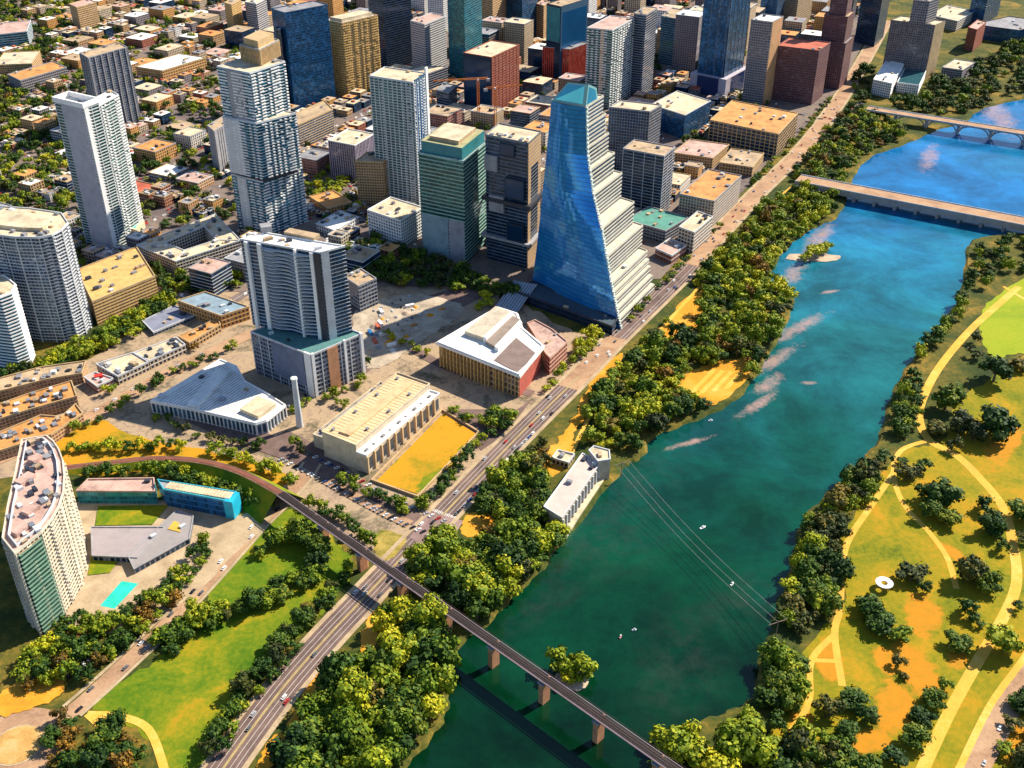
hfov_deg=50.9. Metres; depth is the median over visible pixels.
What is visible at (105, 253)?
city building
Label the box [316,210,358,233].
building
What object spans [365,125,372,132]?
city building
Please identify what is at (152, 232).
city building
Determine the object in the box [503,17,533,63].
city building
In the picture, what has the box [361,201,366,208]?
city building
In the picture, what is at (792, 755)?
oak tree
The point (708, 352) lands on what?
bright tree
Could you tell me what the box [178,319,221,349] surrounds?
shop row
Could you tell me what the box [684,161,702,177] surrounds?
city building
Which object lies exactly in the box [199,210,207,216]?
city building
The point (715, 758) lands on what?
bright tree
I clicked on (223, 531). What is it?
plaza paving
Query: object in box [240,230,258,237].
city building
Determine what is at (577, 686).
islet ground
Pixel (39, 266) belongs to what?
apartment tower
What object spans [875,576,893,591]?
ring canopy
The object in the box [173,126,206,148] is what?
city building
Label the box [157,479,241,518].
plaza building
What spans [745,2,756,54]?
city building
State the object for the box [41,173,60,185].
city building
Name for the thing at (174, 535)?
pavilion
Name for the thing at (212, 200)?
city building
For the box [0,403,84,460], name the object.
apartment row
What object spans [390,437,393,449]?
tall window
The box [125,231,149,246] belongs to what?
city building
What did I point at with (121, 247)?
city building
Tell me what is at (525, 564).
cedar tree
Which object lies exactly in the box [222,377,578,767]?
road median
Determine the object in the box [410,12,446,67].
office tower
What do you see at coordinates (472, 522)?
dry verge
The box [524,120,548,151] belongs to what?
city building
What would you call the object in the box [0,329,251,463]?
road
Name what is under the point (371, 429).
power hall
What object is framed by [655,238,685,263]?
building
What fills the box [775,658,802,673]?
elm tree
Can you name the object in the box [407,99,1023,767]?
river water
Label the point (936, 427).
cedar tree
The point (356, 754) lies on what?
elm tree
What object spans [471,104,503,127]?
city building
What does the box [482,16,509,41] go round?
city building
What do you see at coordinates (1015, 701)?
oak tree
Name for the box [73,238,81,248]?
city building
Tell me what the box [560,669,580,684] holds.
bright tree
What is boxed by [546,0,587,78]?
office tower
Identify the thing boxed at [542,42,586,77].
building
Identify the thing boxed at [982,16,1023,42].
building
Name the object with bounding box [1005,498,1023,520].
oak tree
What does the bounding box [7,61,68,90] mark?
building
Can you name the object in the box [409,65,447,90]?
building
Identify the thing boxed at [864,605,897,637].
oak tree
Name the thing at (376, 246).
city building
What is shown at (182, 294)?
distant cars
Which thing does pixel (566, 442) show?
dry verge
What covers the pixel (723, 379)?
gravel path
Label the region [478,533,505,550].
oak tree
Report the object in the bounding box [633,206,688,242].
building
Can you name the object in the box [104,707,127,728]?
oak tree
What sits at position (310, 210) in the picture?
city building
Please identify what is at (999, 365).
oak tree
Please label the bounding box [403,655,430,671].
oak tree
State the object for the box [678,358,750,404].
sand clearing
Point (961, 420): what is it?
cedar tree
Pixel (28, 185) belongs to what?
city building
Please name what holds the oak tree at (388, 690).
on the bank ground at (16, 630)
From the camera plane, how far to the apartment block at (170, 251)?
1149.13 m
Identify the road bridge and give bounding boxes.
[794,174,1023,231]
[865,106,1023,145]
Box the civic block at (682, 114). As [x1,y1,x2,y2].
[653,90,710,137]
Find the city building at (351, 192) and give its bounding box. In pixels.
[348,190,354,196]
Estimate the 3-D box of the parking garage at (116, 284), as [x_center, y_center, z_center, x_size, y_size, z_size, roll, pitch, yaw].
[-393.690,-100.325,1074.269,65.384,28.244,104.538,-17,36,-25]
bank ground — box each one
[0,0,1023,767]
[647,233,1023,767]
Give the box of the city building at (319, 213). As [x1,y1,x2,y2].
[314,209,323,217]
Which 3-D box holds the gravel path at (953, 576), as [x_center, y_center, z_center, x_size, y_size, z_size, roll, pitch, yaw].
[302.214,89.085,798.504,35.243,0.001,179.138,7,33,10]
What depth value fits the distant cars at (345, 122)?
1484.90 m
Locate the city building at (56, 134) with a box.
[50,126,62,141]
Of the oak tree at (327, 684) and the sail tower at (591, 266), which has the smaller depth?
the oak tree at (327, 684)
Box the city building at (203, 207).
[198,204,207,210]
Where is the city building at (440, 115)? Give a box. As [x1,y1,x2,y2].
[429,104,461,127]
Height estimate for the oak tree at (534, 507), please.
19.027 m
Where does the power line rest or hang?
on the bank ground at (961, 367)
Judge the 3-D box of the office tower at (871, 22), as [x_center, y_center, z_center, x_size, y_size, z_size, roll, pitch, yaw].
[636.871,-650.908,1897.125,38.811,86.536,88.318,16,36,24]
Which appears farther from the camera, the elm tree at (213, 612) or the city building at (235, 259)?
the city building at (235, 259)
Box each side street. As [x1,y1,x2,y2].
[62,293,196,358]
[150,411,421,526]
[409,345,534,396]
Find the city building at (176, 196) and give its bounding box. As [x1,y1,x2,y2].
[173,193,179,202]
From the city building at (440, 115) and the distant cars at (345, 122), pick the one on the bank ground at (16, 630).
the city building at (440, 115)
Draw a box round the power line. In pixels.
[614,461,786,635]
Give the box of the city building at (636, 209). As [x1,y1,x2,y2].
[633,207,639,213]
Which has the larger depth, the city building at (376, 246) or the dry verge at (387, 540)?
the city building at (376, 246)
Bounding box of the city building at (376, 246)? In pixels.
[368,243,382,248]
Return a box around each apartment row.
[0,360,87,400]
[0,380,79,430]
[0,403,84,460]
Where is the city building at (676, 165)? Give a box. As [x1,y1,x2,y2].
[673,162,684,172]
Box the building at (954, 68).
[941,59,974,79]
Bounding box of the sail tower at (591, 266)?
[514,82,654,334]
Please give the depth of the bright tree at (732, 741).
594.96 m
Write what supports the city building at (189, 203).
on the bank ground at (16, 630)
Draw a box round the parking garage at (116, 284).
[80,246,157,324]
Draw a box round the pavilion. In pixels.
[127,509,193,573]
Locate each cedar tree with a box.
[228,668,256,693]
[266,641,286,663]
[299,600,320,618]
[361,678,384,706]
[444,571,460,588]
[455,554,478,564]
[487,488,506,505]
[517,557,531,580]
[519,453,545,471]
[605,416,621,432]
[645,413,669,433]
[752,763,772,767]
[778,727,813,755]
[781,592,808,611]
[791,608,815,627]
[794,761,815,767]
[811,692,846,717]
[812,512,836,530]
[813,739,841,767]
[815,560,836,575]
[816,523,840,540]
[823,489,848,511]
[823,508,849,519]
[830,482,850,500]
[832,515,853,537]
[853,460,876,481]
[894,461,924,478]
[895,560,931,583]
[927,419,949,436]
[949,408,978,433]
[953,554,989,582]
[966,421,990,442]
[1006,356,1023,370]
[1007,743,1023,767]
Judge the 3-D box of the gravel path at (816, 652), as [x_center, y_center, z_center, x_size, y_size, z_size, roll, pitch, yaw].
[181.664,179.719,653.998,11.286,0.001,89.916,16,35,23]
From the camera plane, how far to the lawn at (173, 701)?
656.22 m
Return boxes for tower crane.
[433,77,489,111]
[484,84,521,125]
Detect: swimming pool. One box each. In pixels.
[94,576,144,612]
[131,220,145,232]
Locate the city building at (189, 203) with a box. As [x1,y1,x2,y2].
[177,196,198,214]
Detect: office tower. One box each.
[69,0,99,28]
[207,116,228,171]
[224,0,243,27]
[244,0,269,30]
[271,0,335,107]
[275,27,289,102]
[368,0,412,66]
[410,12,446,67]
[418,122,486,262]
[436,82,456,105]
[447,0,481,80]
[463,40,518,107]
[481,123,542,267]
[482,0,505,19]
[506,0,538,37]
[536,0,549,38]
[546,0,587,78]
[629,6,657,95]
[656,27,660,54]
[658,8,682,65]
[689,0,750,96]
[689,5,702,10]
[742,14,783,104]
[760,0,784,15]
[771,37,830,104]
[782,0,812,26]
[817,0,854,89]
[854,0,889,46]
[963,19,985,51]
[969,0,1000,22]
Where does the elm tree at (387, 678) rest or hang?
on the bank ground at (16, 630)
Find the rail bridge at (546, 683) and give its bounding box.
[276,491,685,767]
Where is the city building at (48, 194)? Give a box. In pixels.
[43,190,55,201]
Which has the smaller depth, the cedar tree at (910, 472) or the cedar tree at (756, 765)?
the cedar tree at (756, 765)
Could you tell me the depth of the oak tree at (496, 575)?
713.85 m
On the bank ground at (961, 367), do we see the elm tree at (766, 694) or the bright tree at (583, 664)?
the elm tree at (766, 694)
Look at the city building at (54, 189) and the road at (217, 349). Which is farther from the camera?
the city building at (54, 189)
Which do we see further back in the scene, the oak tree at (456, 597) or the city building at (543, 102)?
the city building at (543, 102)
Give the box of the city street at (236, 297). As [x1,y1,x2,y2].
[174,102,863,301]
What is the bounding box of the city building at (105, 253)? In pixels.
[95,248,117,260]
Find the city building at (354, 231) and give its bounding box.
[341,224,359,239]
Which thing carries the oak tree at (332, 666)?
on the bank ground at (16, 630)
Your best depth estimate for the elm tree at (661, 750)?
599.57 m
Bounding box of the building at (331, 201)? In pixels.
[309,190,352,212]
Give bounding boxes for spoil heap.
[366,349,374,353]
[369,324,379,328]
[401,311,410,315]
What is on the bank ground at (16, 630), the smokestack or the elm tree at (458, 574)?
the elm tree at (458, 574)
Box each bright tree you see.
[339,749,351,767]
[345,688,372,716]
[346,723,374,754]
[346,743,392,767]
[369,607,399,632]
[375,623,404,648]
[386,593,414,622]
[396,674,417,688]
[402,541,430,563]
[408,566,436,590]
[418,691,447,718]
[428,522,458,539]
[451,546,475,562]
[451,554,461,566]
[476,571,494,583]
[489,554,512,578]
[491,577,506,601]
[507,564,524,582]
[533,527,554,553]
[544,519,571,535]
[544,645,571,673]
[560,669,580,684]
[566,650,598,682]
[635,343,651,358]
[645,384,664,398]
[648,724,697,764]
[677,718,702,742]
[696,746,741,767]
[698,345,720,365]
[713,719,765,765]
[724,714,765,736]
[739,704,759,718]
[747,737,779,767]
[777,574,805,596]
[777,609,798,628]
[788,551,807,567]
[802,531,828,548]
[858,477,879,494]
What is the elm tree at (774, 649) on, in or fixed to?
on the bank ground at (961, 367)
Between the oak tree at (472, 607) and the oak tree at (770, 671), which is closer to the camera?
the oak tree at (770, 671)
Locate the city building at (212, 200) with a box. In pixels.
[202,194,223,211]
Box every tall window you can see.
[369,455,372,467]
[376,449,380,461]
[383,443,386,455]
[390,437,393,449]
[397,431,400,444]
[403,425,406,438]
[410,420,413,431]
[417,414,419,426]
[423,409,426,421]
[429,404,432,415]
[435,399,438,410]
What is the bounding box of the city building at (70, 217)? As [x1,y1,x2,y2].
[62,211,79,223]
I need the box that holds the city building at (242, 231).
[237,229,247,235]
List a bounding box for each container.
[367,329,372,335]
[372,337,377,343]
[386,341,396,346]
[405,303,414,307]
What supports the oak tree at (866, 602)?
on the park lawn at (891, 534)
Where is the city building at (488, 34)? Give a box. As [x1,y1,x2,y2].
[482,27,498,43]
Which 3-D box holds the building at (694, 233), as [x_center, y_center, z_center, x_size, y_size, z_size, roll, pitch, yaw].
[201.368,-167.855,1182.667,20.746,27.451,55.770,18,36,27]
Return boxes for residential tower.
[52,90,142,248]
[79,42,140,123]
[216,30,307,232]
[240,222,365,397]
[329,10,380,95]
[355,66,429,205]
[585,15,633,108]
[608,100,674,210]
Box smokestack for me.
[291,376,303,427]
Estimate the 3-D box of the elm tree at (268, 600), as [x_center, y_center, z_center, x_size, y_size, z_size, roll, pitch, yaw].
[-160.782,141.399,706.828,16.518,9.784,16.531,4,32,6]
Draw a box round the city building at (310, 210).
[307,207,314,215]
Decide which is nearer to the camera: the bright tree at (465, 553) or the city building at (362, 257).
the bright tree at (465, 553)
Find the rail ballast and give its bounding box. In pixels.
[66,456,282,494]
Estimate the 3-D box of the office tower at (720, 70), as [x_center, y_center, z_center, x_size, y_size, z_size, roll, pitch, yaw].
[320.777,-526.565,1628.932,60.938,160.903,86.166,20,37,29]
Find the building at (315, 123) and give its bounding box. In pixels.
[296,100,334,146]
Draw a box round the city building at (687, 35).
[671,9,702,74]
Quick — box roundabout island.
[0,726,42,763]
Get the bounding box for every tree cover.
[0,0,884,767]
[0,0,1023,767]
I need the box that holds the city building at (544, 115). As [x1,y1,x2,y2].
[538,107,550,121]
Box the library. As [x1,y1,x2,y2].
[436,306,567,397]
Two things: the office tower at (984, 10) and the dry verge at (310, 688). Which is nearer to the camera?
the dry verge at (310, 688)
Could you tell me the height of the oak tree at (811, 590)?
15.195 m
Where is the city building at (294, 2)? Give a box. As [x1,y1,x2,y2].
[286,0,307,4]
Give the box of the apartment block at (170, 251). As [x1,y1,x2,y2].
[136,214,241,275]
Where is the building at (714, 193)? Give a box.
[678,169,741,226]
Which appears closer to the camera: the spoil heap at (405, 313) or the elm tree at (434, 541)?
the elm tree at (434, 541)
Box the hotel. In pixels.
[883,0,944,79]
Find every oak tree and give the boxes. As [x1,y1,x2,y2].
[78,745,109,767]
[84,721,116,746]
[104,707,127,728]
[113,739,136,760]
[208,716,231,735]
[228,598,248,613]
[241,585,266,609]
[251,655,273,675]
[262,630,293,653]
[265,723,309,767]
[274,582,293,603]
[283,716,322,745]
[287,516,310,543]
[289,605,316,628]
[293,730,320,760]
[294,524,317,547]
[298,529,323,546]
[303,550,332,574]
[303,743,342,767]
[307,533,332,554]
[312,650,358,686]
[314,689,336,701]
[315,672,339,697]
[357,667,372,679]
[367,648,395,667]
[370,724,383,736]
[371,686,394,708]
[383,677,425,715]
[384,697,425,735]
[393,731,416,757]
[400,619,417,636]
[400,713,428,737]
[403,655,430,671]
[405,551,433,574]
[415,631,442,662]
[421,572,447,592]
[426,618,452,638]
[445,580,470,615]
[463,537,483,551]
[463,592,488,622]
[474,489,493,507]
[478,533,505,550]
[484,539,524,567]
[488,566,503,583]
[497,486,508,498]
[500,501,522,518]
[509,509,530,521]
[511,539,539,559]
[520,530,537,544]
[522,496,549,522]
[529,471,548,489]
[530,485,551,502]
[532,550,548,561]
[588,396,614,412]
[622,347,643,364]
[670,392,695,414]
[672,329,697,348]
[726,334,748,344]
[761,664,777,682]
[763,675,788,694]
[771,746,783,764]
[772,665,800,684]
[772,754,791,767]
[779,687,803,713]
[782,757,800,767]
[786,751,801,764]
[791,555,820,581]
[792,652,811,674]
[795,745,824,764]
[799,575,825,589]
[804,580,831,605]
[814,590,846,618]
[815,548,840,566]
[821,750,857,767]
[822,567,844,586]
[831,557,856,580]
[834,718,859,737]
[838,463,863,481]
[839,684,872,711]
[842,746,865,766]
[850,754,874,767]
[853,592,886,620]
[854,702,881,724]
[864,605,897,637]
[867,753,882,767]
[880,743,908,766]
[898,721,935,752]
[906,705,938,730]
[918,498,943,517]
[921,685,948,710]
[923,476,965,507]
[930,382,967,409]
[937,508,964,526]
[943,628,973,654]
[974,570,1004,593]
[977,354,1013,381]
[977,509,1008,536]
[978,403,1020,442]
[1004,687,1023,715]
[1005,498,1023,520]
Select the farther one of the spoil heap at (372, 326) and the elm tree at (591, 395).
the spoil heap at (372, 326)
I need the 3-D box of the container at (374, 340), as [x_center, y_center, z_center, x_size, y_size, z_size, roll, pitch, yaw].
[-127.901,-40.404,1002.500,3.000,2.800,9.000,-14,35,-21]
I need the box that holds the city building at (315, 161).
[300,148,329,174]
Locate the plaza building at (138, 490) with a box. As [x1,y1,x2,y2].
[75,477,157,503]
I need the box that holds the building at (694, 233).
[678,211,712,252]
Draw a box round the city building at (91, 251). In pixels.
[81,243,104,263]
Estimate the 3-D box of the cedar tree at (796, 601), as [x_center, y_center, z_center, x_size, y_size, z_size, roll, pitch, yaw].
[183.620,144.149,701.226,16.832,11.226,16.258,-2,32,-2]
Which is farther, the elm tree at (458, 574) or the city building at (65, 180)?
the city building at (65, 180)
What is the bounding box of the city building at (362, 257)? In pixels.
[345,245,380,271]
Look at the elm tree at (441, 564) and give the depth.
716.92 m
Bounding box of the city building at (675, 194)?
[671,188,680,201]
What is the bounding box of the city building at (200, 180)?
[176,171,213,190]
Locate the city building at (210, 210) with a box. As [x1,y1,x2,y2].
[205,207,214,214]
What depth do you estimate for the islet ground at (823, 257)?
1160.54 m
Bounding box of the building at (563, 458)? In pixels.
[552,449,574,467]
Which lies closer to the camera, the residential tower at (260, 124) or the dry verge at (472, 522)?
the dry verge at (472, 522)
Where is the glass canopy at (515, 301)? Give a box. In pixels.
[496,280,536,312]
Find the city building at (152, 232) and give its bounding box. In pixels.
[142,227,161,237]
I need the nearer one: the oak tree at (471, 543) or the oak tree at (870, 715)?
the oak tree at (870, 715)
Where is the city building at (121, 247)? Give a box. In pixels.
[112,245,132,252]
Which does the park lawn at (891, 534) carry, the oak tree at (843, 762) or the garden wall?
the oak tree at (843, 762)
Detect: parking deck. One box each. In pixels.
[90,526,164,561]
[142,305,194,335]
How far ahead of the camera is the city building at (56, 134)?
1453.18 m
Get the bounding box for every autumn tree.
[107,748,133,767]
[479,523,500,542]
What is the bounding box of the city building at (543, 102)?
[525,94,553,112]
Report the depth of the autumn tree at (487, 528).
755.97 m
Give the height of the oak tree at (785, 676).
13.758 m
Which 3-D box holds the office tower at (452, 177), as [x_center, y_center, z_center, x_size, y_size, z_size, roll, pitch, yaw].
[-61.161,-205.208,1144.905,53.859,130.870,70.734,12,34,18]
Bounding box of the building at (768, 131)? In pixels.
[708,100,797,156]
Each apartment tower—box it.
[0,206,92,342]
[0,275,35,368]
[1,435,87,635]
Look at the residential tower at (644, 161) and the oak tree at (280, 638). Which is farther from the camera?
the residential tower at (644, 161)
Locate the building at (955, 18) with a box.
[936,5,972,31]
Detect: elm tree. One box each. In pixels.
[155,623,184,644]
[169,615,198,639]
[183,596,209,628]
[202,599,228,622]
[219,699,242,718]
[261,587,278,609]
[263,525,291,544]
[285,744,320,767]
[294,689,327,722]
[297,562,327,583]
[312,714,327,733]
[314,729,345,757]
[319,699,337,725]
[323,705,369,742]
[326,701,360,725]
[331,664,373,702]
[334,700,359,712]
[348,743,364,765]
[351,644,377,670]
[361,705,387,727]
[369,662,401,688]
[372,697,392,727]
[373,732,399,746]
[376,736,408,767]
[377,603,402,625]
[377,663,400,677]
[380,708,414,737]
[381,634,411,671]
[393,601,424,631]
[394,632,419,654]
[396,671,410,689]
[406,660,444,695]
[408,618,440,637]
[410,591,447,624]
[422,529,448,556]
[423,553,453,575]
[426,661,458,694]
[427,635,461,668]
[434,532,458,558]
[437,588,456,608]
[446,562,476,587]
[454,535,465,548]
[460,574,493,603]
[461,560,497,577]
[475,551,493,567]
[482,586,505,613]
[484,547,493,556]
[485,460,511,484]
[489,498,508,520]
[490,516,526,542]
[492,480,503,487]
[497,577,522,598]
[500,466,525,483]
[501,476,522,491]
[504,539,514,546]
[505,490,529,504]
[508,452,533,472]
[521,515,544,535]
[526,465,551,487]
[546,530,567,547]
[587,390,608,401]
[590,377,617,395]
[630,375,656,393]
[637,390,656,405]
[647,330,668,349]
[647,749,675,765]
[676,735,709,767]
[752,684,782,709]
[756,637,795,667]
[762,734,780,744]
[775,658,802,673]
[787,672,811,698]
[791,716,820,744]
[815,581,839,595]
[827,734,857,757]
[889,624,913,643]
[983,622,1023,653]
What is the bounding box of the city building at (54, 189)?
[51,186,64,193]
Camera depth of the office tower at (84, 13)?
1972.90 m
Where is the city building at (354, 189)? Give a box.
[351,186,357,195]
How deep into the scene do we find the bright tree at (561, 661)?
654.73 m
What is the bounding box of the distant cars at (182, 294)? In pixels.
[2,2,833,299]
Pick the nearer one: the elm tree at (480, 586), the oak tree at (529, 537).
the elm tree at (480, 586)
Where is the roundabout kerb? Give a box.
[0,724,44,765]
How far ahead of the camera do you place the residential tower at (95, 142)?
1141.23 m
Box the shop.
[84,372,114,392]
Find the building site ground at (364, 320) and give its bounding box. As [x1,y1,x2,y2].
[352,294,464,368]
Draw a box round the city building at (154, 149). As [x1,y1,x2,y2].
[132,138,177,162]
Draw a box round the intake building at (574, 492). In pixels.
[543,445,610,537]
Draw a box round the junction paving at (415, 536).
[410,512,462,542]
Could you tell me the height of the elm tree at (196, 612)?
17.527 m
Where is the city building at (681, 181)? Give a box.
[672,172,690,192]
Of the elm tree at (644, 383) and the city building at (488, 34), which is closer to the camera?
the elm tree at (644, 383)
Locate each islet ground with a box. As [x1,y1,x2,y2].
[554,672,588,691]
[786,253,840,261]
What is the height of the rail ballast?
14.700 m
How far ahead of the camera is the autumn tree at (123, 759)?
589.33 m
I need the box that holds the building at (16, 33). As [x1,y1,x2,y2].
[0,20,33,47]
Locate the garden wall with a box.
[371,408,479,497]
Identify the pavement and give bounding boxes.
[62,462,304,706]
[79,464,321,715]
[192,291,237,297]
[199,45,865,767]
[242,24,889,767]
[955,653,1023,767]
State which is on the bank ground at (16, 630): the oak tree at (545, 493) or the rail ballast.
the oak tree at (545, 493)
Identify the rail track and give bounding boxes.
[65,457,280,493]
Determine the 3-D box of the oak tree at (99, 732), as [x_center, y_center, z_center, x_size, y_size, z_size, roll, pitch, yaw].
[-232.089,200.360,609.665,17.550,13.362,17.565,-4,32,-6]
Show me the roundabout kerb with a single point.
(39, 749)
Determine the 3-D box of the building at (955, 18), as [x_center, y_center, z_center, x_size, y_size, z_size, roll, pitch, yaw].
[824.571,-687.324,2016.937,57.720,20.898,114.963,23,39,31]
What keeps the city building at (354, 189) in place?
on the bank ground at (16, 630)
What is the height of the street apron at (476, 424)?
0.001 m
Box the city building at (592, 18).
[587,12,606,26]
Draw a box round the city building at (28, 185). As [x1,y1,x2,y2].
[18,177,45,193]
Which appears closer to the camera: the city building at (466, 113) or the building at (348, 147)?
the building at (348, 147)
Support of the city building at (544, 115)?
on the bank ground at (16, 630)
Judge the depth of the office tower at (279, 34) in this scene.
1534.87 m
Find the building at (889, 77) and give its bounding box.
[871,61,925,97]
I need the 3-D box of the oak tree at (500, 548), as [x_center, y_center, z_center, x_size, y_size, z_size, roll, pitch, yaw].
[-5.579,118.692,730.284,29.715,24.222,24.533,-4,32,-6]
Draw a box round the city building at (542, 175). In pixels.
[540,166,544,189]
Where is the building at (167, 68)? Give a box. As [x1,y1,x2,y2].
[135,53,206,79]
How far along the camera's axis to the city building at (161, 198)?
1273.06 m
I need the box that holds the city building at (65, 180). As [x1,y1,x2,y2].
[54,173,73,191]
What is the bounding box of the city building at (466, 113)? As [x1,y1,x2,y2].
[448,102,475,123]
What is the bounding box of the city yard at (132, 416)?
[0,286,597,550]
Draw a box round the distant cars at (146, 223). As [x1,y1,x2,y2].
[0,15,852,291]
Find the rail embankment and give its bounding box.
[68,461,301,524]
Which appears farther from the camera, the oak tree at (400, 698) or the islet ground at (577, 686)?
the islet ground at (577, 686)
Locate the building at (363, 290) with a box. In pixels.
[347,268,377,311]
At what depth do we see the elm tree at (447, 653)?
652.70 m
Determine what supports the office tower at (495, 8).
on the bank ground at (16, 630)
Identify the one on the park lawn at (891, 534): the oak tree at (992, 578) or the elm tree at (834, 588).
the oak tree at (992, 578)
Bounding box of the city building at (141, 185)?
[136,180,152,199]
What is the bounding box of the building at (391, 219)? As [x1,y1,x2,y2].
[367,197,421,245]
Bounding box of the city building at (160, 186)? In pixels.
[150,181,170,191]
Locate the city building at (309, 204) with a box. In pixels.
[306,202,313,208]
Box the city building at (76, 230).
[70,225,81,236]
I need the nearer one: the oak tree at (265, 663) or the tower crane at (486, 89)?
the oak tree at (265, 663)
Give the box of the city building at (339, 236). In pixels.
[328,229,349,244]
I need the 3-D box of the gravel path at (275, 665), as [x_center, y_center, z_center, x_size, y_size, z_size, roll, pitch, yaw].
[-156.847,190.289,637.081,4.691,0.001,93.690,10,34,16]
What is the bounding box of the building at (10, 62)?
[0,50,42,74]
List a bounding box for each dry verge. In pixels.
[56,420,287,486]
[256,733,284,767]
[286,675,318,725]
[360,606,381,651]
[373,529,406,560]
[460,512,495,536]
[542,353,622,476]
[659,289,710,346]
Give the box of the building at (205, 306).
[177,291,250,328]
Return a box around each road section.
[559,335,625,389]
[685,20,890,266]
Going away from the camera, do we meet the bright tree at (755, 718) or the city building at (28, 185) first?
the bright tree at (755, 718)
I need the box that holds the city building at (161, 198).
[153,190,173,207]
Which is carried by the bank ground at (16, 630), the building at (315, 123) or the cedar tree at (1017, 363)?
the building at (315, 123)
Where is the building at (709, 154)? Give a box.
[674,139,728,168]
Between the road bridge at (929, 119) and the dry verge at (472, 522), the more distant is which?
the road bridge at (929, 119)
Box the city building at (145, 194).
[138,188,156,203]
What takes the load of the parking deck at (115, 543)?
on the bank ground at (16, 630)
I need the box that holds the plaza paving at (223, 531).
[66,500,278,635]
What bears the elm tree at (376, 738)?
on the bank ground at (16, 630)
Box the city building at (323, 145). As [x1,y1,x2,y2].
[316,140,328,150]
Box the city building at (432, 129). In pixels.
[430,126,436,132]
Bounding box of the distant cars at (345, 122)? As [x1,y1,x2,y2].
[1,0,852,272]
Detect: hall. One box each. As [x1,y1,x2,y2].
[150,359,287,435]
[313,372,439,473]
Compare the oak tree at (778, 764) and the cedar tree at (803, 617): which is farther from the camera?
the cedar tree at (803, 617)
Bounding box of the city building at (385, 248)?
[378,242,399,257]
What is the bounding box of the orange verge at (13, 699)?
[0,674,66,716]
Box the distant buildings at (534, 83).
[0,0,860,198]
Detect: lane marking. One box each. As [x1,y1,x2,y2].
[211,266,682,766]
[217,297,654,767]
[231,266,693,765]
[236,273,690,767]
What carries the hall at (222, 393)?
on the city yard at (132, 416)
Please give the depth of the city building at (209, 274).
1080.12 m
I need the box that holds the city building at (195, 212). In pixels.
[191,208,201,216]
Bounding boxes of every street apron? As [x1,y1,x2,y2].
[182,418,299,459]
[278,430,356,475]
[350,307,356,324]
[429,287,481,306]
[446,400,530,449]
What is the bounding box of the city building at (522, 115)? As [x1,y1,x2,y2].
[510,104,539,126]
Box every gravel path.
[84,712,117,744]
[87,711,168,767]
[208,650,288,763]
[570,140,829,452]
[690,369,715,391]
[699,370,724,393]
[712,371,732,391]
[724,372,741,389]
[789,633,836,728]
[811,658,839,662]
[831,473,895,685]
[891,439,959,588]
[915,285,1021,767]
[1004,286,1023,299]
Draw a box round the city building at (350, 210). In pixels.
[347,207,356,214]
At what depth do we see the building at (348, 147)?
1341.91 m
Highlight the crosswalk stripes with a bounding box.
[414,509,455,529]
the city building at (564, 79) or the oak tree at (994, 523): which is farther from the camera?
the city building at (564, 79)
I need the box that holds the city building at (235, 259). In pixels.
[224,248,246,280]
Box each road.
[0,329,251,463]
[0,468,311,735]
[0,708,65,767]
[206,264,698,767]
[964,665,1023,767]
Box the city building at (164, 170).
[148,163,189,184]
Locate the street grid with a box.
[0,0,862,293]
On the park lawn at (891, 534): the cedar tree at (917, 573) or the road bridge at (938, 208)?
the cedar tree at (917, 573)
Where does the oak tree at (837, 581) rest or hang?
on the bank ground at (961, 367)
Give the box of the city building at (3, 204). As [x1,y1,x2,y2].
[0,202,11,205]
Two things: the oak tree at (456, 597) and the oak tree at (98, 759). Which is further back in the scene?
the oak tree at (456, 597)
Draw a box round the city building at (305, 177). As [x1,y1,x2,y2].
[303,173,307,181]
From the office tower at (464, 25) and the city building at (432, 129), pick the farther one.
the office tower at (464, 25)
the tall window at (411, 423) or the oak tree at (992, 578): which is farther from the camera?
the tall window at (411, 423)
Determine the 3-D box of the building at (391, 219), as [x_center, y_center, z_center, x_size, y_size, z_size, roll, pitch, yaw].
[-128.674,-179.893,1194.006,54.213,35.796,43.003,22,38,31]
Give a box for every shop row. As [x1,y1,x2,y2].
[95,352,149,384]
[134,337,186,368]
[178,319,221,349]
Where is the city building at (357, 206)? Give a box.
[352,203,361,213]
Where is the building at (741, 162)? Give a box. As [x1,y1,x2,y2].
[718,148,763,176]
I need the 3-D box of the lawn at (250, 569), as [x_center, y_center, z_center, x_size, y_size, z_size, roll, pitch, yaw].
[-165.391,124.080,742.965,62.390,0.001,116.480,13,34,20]
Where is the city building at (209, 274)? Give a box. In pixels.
[188,256,233,294]
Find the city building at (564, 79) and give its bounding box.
[558,73,585,92]
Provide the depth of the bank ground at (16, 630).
893.87 m
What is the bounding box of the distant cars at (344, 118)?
[0,2,861,263]
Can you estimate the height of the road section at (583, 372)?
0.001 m
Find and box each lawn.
[88,556,117,574]
[93,509,353,767]
[95,505,167,524]
[207,511,317,613]
[378,413,475,492]
[770,356,1023,767]
[979,279,1023,358]
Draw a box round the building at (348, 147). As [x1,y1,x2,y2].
[328,128,373,179]

